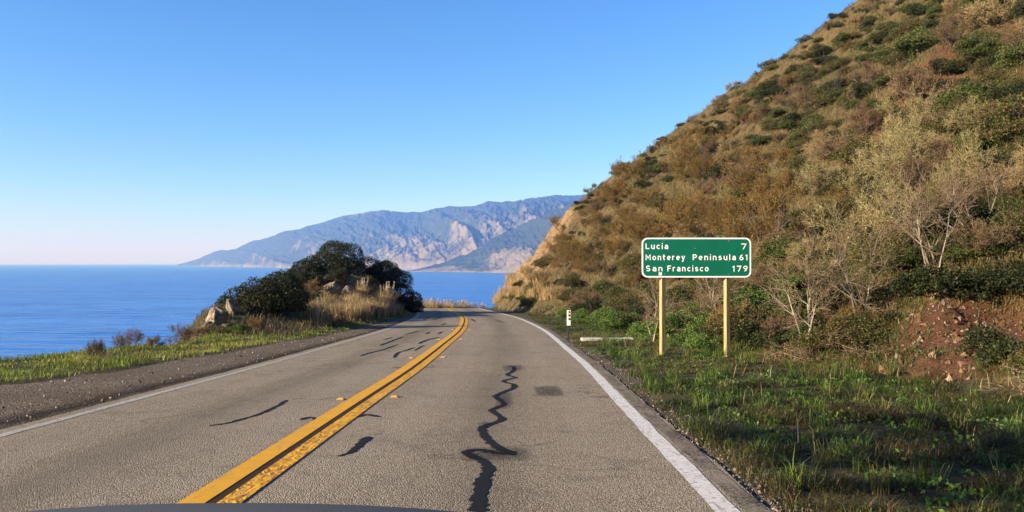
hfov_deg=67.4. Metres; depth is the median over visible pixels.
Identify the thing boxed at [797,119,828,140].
olive shrub
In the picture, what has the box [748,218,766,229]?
evergreen shrub
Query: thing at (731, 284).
olive shrub
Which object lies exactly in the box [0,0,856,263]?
sky
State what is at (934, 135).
pale shrub
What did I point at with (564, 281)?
olive shrub
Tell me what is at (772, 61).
rusty shrub
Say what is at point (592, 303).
evergreen shrub
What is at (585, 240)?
pale shrub
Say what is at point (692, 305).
leafy shrub
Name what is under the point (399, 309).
dry grass clump
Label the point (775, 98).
rusty shrub
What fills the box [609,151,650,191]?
autumn shrub
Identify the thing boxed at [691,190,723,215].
autumn shrub
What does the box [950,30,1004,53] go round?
green shrub
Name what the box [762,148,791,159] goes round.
olive shrub
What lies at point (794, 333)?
green shrub
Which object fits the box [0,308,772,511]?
road
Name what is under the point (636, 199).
evergreen shrub
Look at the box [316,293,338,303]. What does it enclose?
dry grass clump
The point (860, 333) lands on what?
olive shrub
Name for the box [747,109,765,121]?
rusty shrub
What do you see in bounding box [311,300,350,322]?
dry grass clump
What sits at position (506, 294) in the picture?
dry grass clump
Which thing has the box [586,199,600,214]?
bare shrub
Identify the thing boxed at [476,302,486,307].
dry grass clump
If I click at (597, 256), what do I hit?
olive shrub
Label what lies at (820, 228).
evergreen shrub
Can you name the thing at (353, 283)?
evergreen shrub
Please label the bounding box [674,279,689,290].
green shrub
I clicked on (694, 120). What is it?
dry shrub
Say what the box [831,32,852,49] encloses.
green shrub
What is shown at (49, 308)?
sea
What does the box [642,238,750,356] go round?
road sign
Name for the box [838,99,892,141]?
bare shrub
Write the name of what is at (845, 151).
olive shrub
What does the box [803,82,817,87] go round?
evergreen shrub
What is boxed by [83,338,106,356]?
bare shrub
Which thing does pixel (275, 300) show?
evergreen bush
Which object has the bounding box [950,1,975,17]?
green shrub
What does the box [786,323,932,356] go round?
dead branches
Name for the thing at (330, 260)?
evergreen tree
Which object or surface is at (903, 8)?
green shrub
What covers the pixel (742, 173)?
bare shrub
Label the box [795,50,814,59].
olive shrub
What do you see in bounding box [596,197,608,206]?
autumn shrub
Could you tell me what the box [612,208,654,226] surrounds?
autumn shrub
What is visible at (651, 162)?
evergreen shrub
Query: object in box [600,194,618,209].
autumn shrub
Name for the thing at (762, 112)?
bare shrub
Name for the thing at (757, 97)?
olive shrub
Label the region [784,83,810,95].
bare shrub
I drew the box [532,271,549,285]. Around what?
dry grass clump
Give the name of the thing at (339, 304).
dry grass clump
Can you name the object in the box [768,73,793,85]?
evergreen shrub
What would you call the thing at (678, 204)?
autumn shrub
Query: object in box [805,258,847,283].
green shrub
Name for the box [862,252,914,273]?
green shrub
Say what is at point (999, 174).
bare shrub
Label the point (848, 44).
rusty shrub
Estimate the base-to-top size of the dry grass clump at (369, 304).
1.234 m
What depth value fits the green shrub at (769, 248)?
26.01 m
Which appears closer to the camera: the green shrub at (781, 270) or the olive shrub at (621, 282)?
the green shrub at (781, 270)
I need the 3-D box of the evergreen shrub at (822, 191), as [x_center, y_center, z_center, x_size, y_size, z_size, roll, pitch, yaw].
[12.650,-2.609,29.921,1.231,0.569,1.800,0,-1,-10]
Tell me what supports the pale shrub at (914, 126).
on the hillside
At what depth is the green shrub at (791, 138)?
49.30 m
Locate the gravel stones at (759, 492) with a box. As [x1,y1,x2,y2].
[564,336,814,511]
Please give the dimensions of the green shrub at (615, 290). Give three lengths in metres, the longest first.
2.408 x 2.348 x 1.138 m
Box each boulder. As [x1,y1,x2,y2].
[205,306,227,326]
[226,299,239,314]
[320,281,341,295]
[340,285,357,298]
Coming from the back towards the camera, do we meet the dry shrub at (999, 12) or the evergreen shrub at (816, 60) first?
the evergreen shrub at (816, 60)
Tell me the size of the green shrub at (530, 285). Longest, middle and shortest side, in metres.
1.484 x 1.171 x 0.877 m
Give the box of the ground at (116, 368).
[0,276,1023,511]
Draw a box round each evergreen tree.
[288,254,325,276]
[307,240,369,276]
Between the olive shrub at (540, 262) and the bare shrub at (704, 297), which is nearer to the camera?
the bare shrub at (704, 297)
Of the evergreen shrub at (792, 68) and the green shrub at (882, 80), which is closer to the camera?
the green shrub at (882, 80)
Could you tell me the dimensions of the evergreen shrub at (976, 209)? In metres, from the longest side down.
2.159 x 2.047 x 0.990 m
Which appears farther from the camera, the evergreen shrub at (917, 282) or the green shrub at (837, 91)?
the green shrub at (837, 91)
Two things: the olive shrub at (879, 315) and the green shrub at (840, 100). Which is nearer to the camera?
the olive shrub at (879, 315)
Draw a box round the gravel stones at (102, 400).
[2,326,387,421]
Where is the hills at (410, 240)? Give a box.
[178,194,586,269]
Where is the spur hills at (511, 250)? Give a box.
[410,200,578,272]
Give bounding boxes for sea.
[0,264,514,359]
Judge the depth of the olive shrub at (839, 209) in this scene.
25.57 m
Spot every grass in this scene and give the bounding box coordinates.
[0,306,412,381]
[171,274,407,342]
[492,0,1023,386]
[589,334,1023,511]
[595,333,1018,511]
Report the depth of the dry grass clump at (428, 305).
103.42 m
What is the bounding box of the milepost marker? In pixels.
[567,310,570,340]
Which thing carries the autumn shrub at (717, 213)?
on the hillside
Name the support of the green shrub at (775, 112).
on the hillside
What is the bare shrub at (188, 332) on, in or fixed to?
on the ground at (116, 368)
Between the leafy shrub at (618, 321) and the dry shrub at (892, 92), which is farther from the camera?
the dry shrub at (892, 92)
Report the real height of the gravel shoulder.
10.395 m
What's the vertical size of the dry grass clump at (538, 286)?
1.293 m
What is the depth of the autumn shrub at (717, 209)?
39.30 m
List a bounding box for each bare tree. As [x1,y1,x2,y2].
[629,277,691,340]
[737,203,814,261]
[758,229,845,350]
[806,198,905,318]
[869,144,982,274]
[889,145,1023,235]
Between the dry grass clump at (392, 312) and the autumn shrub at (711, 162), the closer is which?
the dry grass clump at (392, 312)
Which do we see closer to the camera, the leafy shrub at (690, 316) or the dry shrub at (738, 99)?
the leafy shrub at (690, 316)
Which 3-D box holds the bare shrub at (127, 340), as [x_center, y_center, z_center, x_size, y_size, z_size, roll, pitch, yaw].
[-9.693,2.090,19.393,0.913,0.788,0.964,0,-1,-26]
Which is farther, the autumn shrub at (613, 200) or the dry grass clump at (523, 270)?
the dry grass clump at (523, 270)
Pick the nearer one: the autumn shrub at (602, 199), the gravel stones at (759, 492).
the gravel stones at (759, 492)
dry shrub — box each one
[193,322,218,336]
[522,267,550,282]
[546,282,569,296]
[577,215,593,229]
[689,117,704,126]
[709,95,724,106]
[713,148,732,163]
[716,132,737,150]
[724,82,735,90]
[729,94,747,105]
[744,83,761,95]
[748,73,759,82]
[801,134,834,161]
[808,127,835,142]
[833,213,889,250]
[844,11,871,25]
[852,2,865,13]
[875,2,899,23]
[886,61,936,96]
[941,0,959,11]
[954,0,1016,26]
[1000,163,1023,195]
[1010,142,1023,167]
[1013,18,1023,30]
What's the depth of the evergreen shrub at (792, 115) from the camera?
52.24 m
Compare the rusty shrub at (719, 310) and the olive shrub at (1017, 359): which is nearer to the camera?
the olive shrub at (1017, 359)
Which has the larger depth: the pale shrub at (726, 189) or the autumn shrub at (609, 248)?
the autumn shrub at (609, 248)
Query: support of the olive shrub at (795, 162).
on the hillside
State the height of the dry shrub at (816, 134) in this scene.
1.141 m
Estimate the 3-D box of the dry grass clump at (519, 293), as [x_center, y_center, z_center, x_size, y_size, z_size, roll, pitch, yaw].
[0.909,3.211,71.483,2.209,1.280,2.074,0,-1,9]
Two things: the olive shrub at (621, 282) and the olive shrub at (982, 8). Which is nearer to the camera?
the olive shrub at (982, 8)
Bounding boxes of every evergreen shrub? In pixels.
[325,266,351,281]
[347,279,372,289]
[379,285,399,296]
[512,279,523,286]
[544,278,557,287]
[567,277,587,289]
[571,298,604,313]
[573,204,585,210]
[577,230,585,236]
[591,239,610,248]
[601,217,610,222]
[611,304,633,316]
[624,300,658,315]
[626,294,649,307]
[631,197,644,202]
[633,177,652,187]
[641,158,656,165]
[685,322,741,341]
[691,126,717,136]
[701,163,739,182]
[703,231,722,237]
[715,122,734,134]
[730,312,785,345]
[734,277,780,297]
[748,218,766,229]
[752,97,773,104]
[755,320,790,348]
[756,80,775,89]
[757,85,790,96]
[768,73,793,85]
[774,109,806,126]
[783,64,798,75]
[793,273,830,293]
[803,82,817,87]
[806,216,851,238]
[807,245,847,264]
[809,45,832,58]
[809,56,822,64]
[812,184,848,195]
[816,75,849,93]
[819,52,842,65]
[821,280,891,304]
[823,127,851,145]
[826,12,838,18]
[831,163,883,187]
[837,10,848,17]
[848,80,875,99]
[853,5,872,14]
[858,18,876,29]
[879,23,900,36]
[881,258,1004,300]
[893,193,943,218]
[903,18,955,35]
[904,2,931,15]
[907,198,1001,240]
[924,51,974,74]
[931,74,974,91]
[954,314,1023,366]
[958,253,1023,287]
[972,108,1014,131]
[982,48,1009,66]
[984,82,1023,99]
[986,270,1023,292]
[994,81,1023,103]
[1009,0,1023,17]
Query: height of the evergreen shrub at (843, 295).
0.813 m
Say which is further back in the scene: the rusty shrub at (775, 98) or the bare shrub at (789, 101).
the rusty shrub at (775, 98)
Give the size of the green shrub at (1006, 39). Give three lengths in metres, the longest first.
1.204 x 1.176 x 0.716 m
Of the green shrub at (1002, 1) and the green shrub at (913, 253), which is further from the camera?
the green shrub at (1002, 1)
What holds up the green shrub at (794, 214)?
on the hillside
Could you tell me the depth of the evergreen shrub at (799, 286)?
19.13 m
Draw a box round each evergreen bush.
[214,269,309,313]
[255,278,305,302]
[279,268,325,291]
[352,255,392,281]
[362,259,407,287]
[363,259,413,288]
[390,284,422,307]
[404,295,423,311]
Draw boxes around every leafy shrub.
[222,323,249,333]
[555,307,574,318]
[563,308,596,322]
[582,306,619,325]
[598,303,642,331]
[627,314,658,337]
[637,314,693,342]
[671,302,703,328]
[681,298,704,312]
[681,300,717,335]
[683,329,723,351]
[720,284,775,312]
[774,271,811,296]
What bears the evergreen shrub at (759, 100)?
on the hillside
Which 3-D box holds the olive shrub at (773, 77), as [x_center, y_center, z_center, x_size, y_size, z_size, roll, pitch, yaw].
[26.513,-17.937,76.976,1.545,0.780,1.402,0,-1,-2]
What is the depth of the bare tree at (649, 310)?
23.10 m
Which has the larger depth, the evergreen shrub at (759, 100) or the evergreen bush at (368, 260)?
the evergreen shrub at (759, 100)
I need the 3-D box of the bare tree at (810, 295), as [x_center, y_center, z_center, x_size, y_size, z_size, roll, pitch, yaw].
[6.364,0.779,17.069,1.873,2.770,1.926,0,-1,9]
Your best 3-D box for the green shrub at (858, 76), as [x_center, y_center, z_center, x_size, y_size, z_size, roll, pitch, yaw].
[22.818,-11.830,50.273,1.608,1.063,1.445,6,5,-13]
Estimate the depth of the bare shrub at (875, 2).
73.50 m
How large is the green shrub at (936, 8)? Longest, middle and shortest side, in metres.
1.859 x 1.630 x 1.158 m
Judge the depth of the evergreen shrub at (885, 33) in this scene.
57.64 m
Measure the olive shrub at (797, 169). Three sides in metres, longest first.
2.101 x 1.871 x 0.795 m
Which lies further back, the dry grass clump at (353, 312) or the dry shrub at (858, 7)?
the dry shrub at (858, 7)
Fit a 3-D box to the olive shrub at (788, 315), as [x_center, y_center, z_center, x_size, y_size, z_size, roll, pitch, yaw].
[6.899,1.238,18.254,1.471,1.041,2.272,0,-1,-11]
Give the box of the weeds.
[575,328,1023,511]
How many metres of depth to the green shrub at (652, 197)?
58.32 m
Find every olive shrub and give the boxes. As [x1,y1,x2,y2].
[209,325,236,336]
[359,273,379,284]
[531,254,552,267]
[556,270,577,286]
[558,286,581,300]
[579,252,603,261]
[583,261,601,272]
[600,289,635,306]
[613,239,630,251]
[615,249,641,269]
[617,277,629,284]
[621,259,641,274]
[640,165,654,173]
[645,191,672,210]
[667,300,691,313]
[680,220,706,234]
[684,277,723,293]
[699,290,762,320]
[704,298,804,334]
[709,277,743,294]
[720,100,729,107]
[727,145,749,159]
[729,88,745,97]
[752,94,765,99]
[758,118,776,127]
[761,122,779,130]
[762,64,778,71]
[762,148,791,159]
[768,74,779,80]
[771,287,819,326]
[780,152,812,172]
[788,133,813,148]
[788,145,805,154]
[790,162,822,176]
[790,312,891,350]
[794,33,812,42]
[794,71,820,83]
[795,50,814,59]
[795,61,813,69]
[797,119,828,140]
[798,92,836,113]
[799,107,813,115]
[800,87,815,98]
[803,87,822,99]
[803,194,856,219]
[807,42,824,51]
[810,198,832,207]
[811,315,828,330]
[816,59,843,74]
[823,118,843,127]
[826,126,883,162]
[835,63,855,75]
[837,56,852,65]
[839,305,900,334]
[847,230,922,265]
[850,30,863,38]
[860,24,874,31]
[868,101,898,120]
[870,0,888,10]
[879,49,920,68]
[882,34,896,42]
[887,15,927,38]
[891,222,940,243]
[894,0,904,6]
[919,109,953,133]
[923,25,949,39]
[930,94,988,137]
[960,91,1023,140]
[963,3,1002,19]
[965,70,1008,87]
[968,56,998,75]
[974,65,1010,81]
[998,74,1023,88]
[998,338,1023,370]
[1013,15,1023,31]
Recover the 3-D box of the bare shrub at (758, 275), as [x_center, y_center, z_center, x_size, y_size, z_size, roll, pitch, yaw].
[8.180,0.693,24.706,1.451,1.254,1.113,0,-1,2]
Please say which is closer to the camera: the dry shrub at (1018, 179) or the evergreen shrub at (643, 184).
the dry shrub at (1018, 179)
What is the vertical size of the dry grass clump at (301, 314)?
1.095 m
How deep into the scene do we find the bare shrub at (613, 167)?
89.62 m
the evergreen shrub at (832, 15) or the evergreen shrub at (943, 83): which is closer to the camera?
the evergreen shrub at (943, 83)
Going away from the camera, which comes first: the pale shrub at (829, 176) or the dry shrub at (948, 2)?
the pale shrub at (829, 176)
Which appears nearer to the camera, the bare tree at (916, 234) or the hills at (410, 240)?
the bare tree at (916, 234)
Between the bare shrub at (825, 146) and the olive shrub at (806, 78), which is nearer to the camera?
the bare shrub at (825, 146)
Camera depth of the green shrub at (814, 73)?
63.73 m
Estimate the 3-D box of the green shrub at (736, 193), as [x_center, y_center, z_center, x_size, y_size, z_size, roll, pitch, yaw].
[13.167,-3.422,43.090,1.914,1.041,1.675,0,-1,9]
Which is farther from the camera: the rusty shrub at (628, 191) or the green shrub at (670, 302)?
the rusty shrub at (628, 191)
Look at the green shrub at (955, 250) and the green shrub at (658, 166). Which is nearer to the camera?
the green shrub at (955, 250)
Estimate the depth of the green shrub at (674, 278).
37.19 m
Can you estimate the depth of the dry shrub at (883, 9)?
62.72 m
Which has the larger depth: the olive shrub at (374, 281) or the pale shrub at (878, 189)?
the olive shrub at (374, 281)
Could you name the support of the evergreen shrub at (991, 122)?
on the hillside
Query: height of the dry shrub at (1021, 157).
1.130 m
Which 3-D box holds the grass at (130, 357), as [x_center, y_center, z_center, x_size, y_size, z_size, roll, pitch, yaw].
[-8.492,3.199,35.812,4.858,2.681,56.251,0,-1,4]
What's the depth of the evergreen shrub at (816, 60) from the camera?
66.43 m
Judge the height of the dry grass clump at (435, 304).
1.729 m
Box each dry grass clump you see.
[296,300,338,325]
[299,301,326,320]
[305,295,326,308]
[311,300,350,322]
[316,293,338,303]
[325,296,345,305]
[327,300,349,311]
[337,290,370,303]
[337,300,361,320]
[344,297,367,315]
[351,302,374,319]
[353,278,370,298]
[360,294,378,306]
[361,299,381,316]
[361,300,389,318]
[367,294,388,306]
[372,281,407,308]
[378,301,391,315]
[388,305,401,316]
[390,302,403,313]
[424,299,432,307]
[427,298,438,307]
[436,299,444,307]
[441,300,451,307]
[448,303,456,307]
[454,300,463,307]
[461,300,470,307]
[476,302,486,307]
[496,293,502,300]
[502,271,519,280]
[502,288,515,299]
[506,273,520,286]
[506,286,519,292]
[511,276,523,281]
[514,286,524,296]
[519,282,529,291]
[520,264,534,272]
[526,287,538,298]
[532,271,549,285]
[532,280,544,292]
[538,284,553,299]
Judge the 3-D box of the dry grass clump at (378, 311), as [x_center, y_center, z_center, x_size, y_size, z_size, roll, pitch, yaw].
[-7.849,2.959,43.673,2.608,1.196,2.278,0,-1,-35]
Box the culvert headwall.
[580,337,633,340]
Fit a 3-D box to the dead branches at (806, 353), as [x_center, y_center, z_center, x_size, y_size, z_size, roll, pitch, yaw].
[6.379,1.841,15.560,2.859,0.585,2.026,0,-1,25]
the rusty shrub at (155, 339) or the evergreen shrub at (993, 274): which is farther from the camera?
the rusty shrub at (155, 339)
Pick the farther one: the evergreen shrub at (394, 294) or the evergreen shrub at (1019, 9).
the evergreen shrub at (394, 294)
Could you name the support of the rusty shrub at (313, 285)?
on the ground at (116, 368)
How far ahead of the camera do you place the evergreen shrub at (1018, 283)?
14.50 m
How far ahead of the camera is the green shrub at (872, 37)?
58.78 m
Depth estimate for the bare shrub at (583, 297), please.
48.76 m
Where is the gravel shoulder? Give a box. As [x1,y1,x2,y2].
[0,312,415,429]
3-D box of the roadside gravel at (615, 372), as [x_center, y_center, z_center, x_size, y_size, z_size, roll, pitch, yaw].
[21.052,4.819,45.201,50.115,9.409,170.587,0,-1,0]
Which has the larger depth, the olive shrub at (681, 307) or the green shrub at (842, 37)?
the green shrub at (842, 37)
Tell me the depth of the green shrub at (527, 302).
64.59 m
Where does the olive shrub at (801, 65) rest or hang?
on the hillside
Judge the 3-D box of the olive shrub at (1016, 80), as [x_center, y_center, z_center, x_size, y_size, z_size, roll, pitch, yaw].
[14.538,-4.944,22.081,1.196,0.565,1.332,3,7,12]
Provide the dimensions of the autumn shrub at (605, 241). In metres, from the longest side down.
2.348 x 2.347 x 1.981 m
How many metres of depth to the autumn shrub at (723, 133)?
63.37 m
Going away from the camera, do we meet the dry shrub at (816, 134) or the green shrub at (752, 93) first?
the dry shrub at (816, 134)
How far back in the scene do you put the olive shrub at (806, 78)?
61.65 m
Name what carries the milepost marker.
on the roadside gravel at (615, 372)
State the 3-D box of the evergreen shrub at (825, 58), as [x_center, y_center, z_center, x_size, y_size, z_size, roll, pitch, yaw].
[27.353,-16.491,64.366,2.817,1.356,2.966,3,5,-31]
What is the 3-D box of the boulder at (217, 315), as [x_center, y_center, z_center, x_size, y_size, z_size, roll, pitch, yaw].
[-10.950,2.339,28.513,0.752,0.975,0.737,0,-1,39]
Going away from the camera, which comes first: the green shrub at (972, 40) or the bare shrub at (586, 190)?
the green shrub at (972, 40)
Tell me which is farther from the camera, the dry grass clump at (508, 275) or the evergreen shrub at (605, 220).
the dry grass clump at (508, 275)
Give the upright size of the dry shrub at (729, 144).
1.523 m
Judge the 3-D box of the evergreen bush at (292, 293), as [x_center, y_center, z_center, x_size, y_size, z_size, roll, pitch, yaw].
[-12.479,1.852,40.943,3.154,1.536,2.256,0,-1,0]
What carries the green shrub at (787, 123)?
on the hillside
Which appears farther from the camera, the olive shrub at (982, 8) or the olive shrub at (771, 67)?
the olive shrub at (771, 67)
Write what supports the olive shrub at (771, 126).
on the hillside
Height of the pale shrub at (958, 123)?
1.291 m
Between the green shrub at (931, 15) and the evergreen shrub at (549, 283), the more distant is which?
the evergreen shrub at (549, 283)
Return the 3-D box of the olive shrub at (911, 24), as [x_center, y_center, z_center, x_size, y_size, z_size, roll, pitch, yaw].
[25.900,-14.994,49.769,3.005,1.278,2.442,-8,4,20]
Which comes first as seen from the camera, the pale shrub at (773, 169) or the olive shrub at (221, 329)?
the olive shrub at (221, 329)
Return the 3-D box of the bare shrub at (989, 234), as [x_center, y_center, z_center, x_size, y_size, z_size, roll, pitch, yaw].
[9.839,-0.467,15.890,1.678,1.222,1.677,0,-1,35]
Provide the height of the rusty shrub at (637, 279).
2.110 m
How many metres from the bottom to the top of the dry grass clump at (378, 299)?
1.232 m
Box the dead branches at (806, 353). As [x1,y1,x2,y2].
[756,330,883,362]
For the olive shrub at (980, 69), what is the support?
on the hillside
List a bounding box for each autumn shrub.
[536,234,582,266]
[543,244,588,269]
[544,237,558,255]
[548,213,560,227]
[554,232,567,241]
[554,233,579,253]
[555,223,566,231]
[564,239,595,268]
[571,255,595,274]
[579,203,599,215]
[585,206,610,224]
[586,222,610,240]
[594,189,601,198]
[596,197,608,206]
[597,235,629,250]
[599,178,626,201]
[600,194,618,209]
[604,235,631,261]
[606,210,628,239]
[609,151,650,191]
[611,178,626,191]
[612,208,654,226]
[617,201,634,221]
[618,212,659,237]
[620,216,662,248]
[629,184,661,208]
[632,212,671,241]
[650,181,717,237]
[663,195,692,219]
[664,135,706,172]
[670,146,712,185]
[675,121,719,153]
[677,131,692,144]
[682,152,727,182]
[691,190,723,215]
[694,196,755,229]
[695,191,765,240]
[702,201,740,232]
[716,122,738,139]
[719,142,762,174]
[721,151,795,199]
[721,212,769,264]
[741,79,758,88]
[746,183,815,243]
[749,171,778,205]
[759,145,795,168]
[771,166,813,203]
[821,168,868,207]
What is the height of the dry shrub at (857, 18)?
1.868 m
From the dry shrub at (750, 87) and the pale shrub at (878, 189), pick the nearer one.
the pale shrub at (878, 189)
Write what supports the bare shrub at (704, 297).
on the hillside
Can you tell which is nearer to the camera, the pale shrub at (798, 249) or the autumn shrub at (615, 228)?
the pale shrub at (798, 249)
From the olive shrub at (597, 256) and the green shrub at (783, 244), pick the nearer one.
the green shrub at (783, 244)
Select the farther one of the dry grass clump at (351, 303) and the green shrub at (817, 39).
the green shrub at (817, 39)
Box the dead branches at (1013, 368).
[982,364,1023,395]
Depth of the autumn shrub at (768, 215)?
27.84 m
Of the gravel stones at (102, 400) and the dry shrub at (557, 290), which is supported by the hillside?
the dry shrub at (557, 290)
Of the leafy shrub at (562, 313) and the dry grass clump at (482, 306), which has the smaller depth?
the leafy shrub at (562, 313)
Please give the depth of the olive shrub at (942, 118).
23.06 m
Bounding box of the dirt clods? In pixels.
[838,280,1023,385]
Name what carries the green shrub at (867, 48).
on the hillside
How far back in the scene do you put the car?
1.70 m
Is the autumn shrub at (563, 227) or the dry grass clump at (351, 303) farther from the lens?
the autumn shrub at (563, 227)
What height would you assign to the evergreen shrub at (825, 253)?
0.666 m
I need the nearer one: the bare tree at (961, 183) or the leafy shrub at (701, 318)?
the bare tree at (961, 183)
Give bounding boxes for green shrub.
[518,291,536,306]
[524,281,532,290]
[565,300,583,309]
[581,274,614,294]
[601,222,612,227]
[601,286,633,304]
[629,292,652,316]
[633,279,658,294]
[647,191,664,199]
[649,158,671,172]
[652,283,702,302]
[655,299,680,309]
[659,172,675,181]
[669,277,681,281]
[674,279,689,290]
[701,120,713,126]
[709,109,722,116]
[713,120,727,123]
[730,111,746,125]
[730,188,751,199]
[736,104,754,111]
[742,132,772,148]
[743,88,762,98]
[743,134,757,140]
[751,258,778,273]
[757,233,804,260]
[761,275,850,318]
[762,259,820,286]
[764,290,796,307]
[766,199,805,232]
[767,107,787,118]
[775,238,811,256]
[777,118,806,130]
[780,139,798,147]
[782,320,827,341]
[784,133,799,141]
[788,117,825,139]
[790,62,821,74]
[793,68,820,82]
[800,109,825,124]
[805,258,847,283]
[812,35,823,43]
[812,296,866,327]
[822,83,851,97]
[829,21,844,27]
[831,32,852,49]
[835,91,850,108]
[839,123,861,136]
[842,95,880,110]
[848,71,865,83]
[853,30,887,51]
[855,51,876,68]
[862,46,877,51]
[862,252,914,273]
[863,13,884,21]
[866,45,894,60]
[872,70,904,89]
[875,20,897,30]
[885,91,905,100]
[888,26,941,60]
[895,3,907,11]
[904,244,959,261]
[925,1,946,17]
[926,0,950,7]
[926,12,940,20]
[929,74,1005,111]
[939,1,979,24]
[940,222,1007,259]
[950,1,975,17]
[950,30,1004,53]
[951,131,1003,152]
[955,36,1005,69]
[959,0,981,4]
[988,0,1012,6]
[988,198,1023,236]
[990,28,1023,68]
[993,31,1023,47]
[1005,0,1022,18]
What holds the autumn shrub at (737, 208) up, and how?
on the hillside
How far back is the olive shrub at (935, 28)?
40.43 m
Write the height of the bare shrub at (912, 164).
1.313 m
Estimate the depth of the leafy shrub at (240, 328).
26.58 m
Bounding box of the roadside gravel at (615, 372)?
[482,308,775,510]
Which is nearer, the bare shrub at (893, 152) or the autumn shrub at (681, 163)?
the bare shrub at (893, 152)
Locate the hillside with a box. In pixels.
[495,0,1023,388]
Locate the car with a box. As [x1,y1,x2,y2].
[24,503,453,511]
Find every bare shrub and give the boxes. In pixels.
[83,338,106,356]
[109,323,146,349]
[166,322,201,344]
[569,287,598,306]
[582,187,593,193]
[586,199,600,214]
[587,257,615,278]
[587,291,602,301]
[610,164,618,175]
[660,160,676,174]
[685,176,722,200]
[687,277,751,314]
[700,138,719,156]
[703,171,732,193]
[715,146,780,193]
[746,262,784,286]
[753,101,772,122]
[760,303,824,337]
[769,130,787,142]
[771,88,812,112]
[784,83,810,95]
[792,201,830,235]
[815,123,856,160]
[835,57,886,84]
[835,94,859,112]
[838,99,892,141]
[852,147,879,167]
[863,0,879,8]
[881,136,917,166]
[884,145,954,192]
[885,57,941,110]
[910,134,960,166]
[918,94,957,143]
[919,78,960,125]
[923,170,992,214]
[926,11,974,47]
[943,7,980,29]
[945,205,1023,258]
[974,160,1023,199]
[997,24,1023,49]
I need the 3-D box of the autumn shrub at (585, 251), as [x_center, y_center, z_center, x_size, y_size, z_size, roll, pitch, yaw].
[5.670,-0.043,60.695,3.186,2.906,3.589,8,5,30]
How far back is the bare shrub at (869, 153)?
29.50 m
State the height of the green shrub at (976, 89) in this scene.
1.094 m
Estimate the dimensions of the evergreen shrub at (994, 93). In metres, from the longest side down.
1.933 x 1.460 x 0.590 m
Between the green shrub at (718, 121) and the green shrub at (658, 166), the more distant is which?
the green shrub at (718, 121)
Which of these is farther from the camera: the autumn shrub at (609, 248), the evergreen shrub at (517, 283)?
the evergreen shrub at (517, 283)
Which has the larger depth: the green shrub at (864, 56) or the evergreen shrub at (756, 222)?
the green shrub at (864, 56)
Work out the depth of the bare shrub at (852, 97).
44.99 m
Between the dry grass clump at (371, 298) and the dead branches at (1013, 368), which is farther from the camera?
the dry grass clump at (371, 298)
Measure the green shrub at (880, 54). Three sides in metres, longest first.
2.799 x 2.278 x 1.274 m
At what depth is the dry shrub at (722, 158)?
55.76 m
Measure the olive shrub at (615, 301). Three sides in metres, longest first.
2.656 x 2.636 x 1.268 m
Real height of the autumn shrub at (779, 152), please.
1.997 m
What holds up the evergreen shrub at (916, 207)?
on the hillside
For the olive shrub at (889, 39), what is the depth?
56.66 m
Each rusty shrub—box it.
[145,334,166,346]
[241,315,267,331]
[301,282,318,303]
[303,277,326,293]
[617,181,639,201]
[622,262,655,295]
[652,136,668,149]
[701,298,753,336]
[726,100,744,115]
[734,103,754,123]
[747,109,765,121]
[749,70,761,77]
[767,56,778,64]
[767,94,783,104]
[776,72,801,88]
[817,296,868,330]
[821,19,833,30]
[839,38,855,51]
[935,3,955,17]
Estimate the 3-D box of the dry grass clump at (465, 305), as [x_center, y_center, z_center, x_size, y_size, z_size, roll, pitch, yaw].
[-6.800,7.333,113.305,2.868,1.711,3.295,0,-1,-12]
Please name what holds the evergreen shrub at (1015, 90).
on the hillside
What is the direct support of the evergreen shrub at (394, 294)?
on the ground at (116, 368)
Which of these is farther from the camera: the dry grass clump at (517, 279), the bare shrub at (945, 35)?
the dry grass clump at (517, 279)
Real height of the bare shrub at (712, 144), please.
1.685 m
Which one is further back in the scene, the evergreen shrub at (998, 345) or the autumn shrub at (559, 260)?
the autumn shrub at (559, 260)
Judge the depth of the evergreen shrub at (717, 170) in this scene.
53.83 m
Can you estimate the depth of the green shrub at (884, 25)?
59.34 m
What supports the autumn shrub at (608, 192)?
on the hillside
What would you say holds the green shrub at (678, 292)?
on the hillside
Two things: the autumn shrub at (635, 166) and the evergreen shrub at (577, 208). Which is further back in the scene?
the evergreen shrub at (577, 208)
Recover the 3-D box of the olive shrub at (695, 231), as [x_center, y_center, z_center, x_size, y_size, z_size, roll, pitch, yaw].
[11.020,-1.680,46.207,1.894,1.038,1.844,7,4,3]
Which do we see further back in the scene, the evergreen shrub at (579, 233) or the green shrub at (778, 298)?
the evergreen shrub at (579, 233)
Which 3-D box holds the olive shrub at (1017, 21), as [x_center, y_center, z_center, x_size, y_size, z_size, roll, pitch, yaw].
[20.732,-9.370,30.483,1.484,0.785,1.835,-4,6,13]
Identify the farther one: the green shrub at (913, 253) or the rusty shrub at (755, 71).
the rusty shrub at (755, 71)
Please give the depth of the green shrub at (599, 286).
49.63 m
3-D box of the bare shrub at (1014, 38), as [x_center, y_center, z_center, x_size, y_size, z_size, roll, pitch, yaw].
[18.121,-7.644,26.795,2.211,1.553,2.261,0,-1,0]
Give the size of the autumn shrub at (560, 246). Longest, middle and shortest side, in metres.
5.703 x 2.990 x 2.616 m
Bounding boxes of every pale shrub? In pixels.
[578,232,599,246]
[662,134,706,166]
[713,184,740,203]
[765,161,787,188]
[782,233,820,265]
[789,158,843,192]
[792,161,842,200]
[802,178,926,268]
[832,154,916,217]
[848,126,932,188]
[853,109,927,178]
[873,81,941,124]
[886,99,937,145]
[916,130,951,162]
[930,127,1005,194]
[939,95,992,137]
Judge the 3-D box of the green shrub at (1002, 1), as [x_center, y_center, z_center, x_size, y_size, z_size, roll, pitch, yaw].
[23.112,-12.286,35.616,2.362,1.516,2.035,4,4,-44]

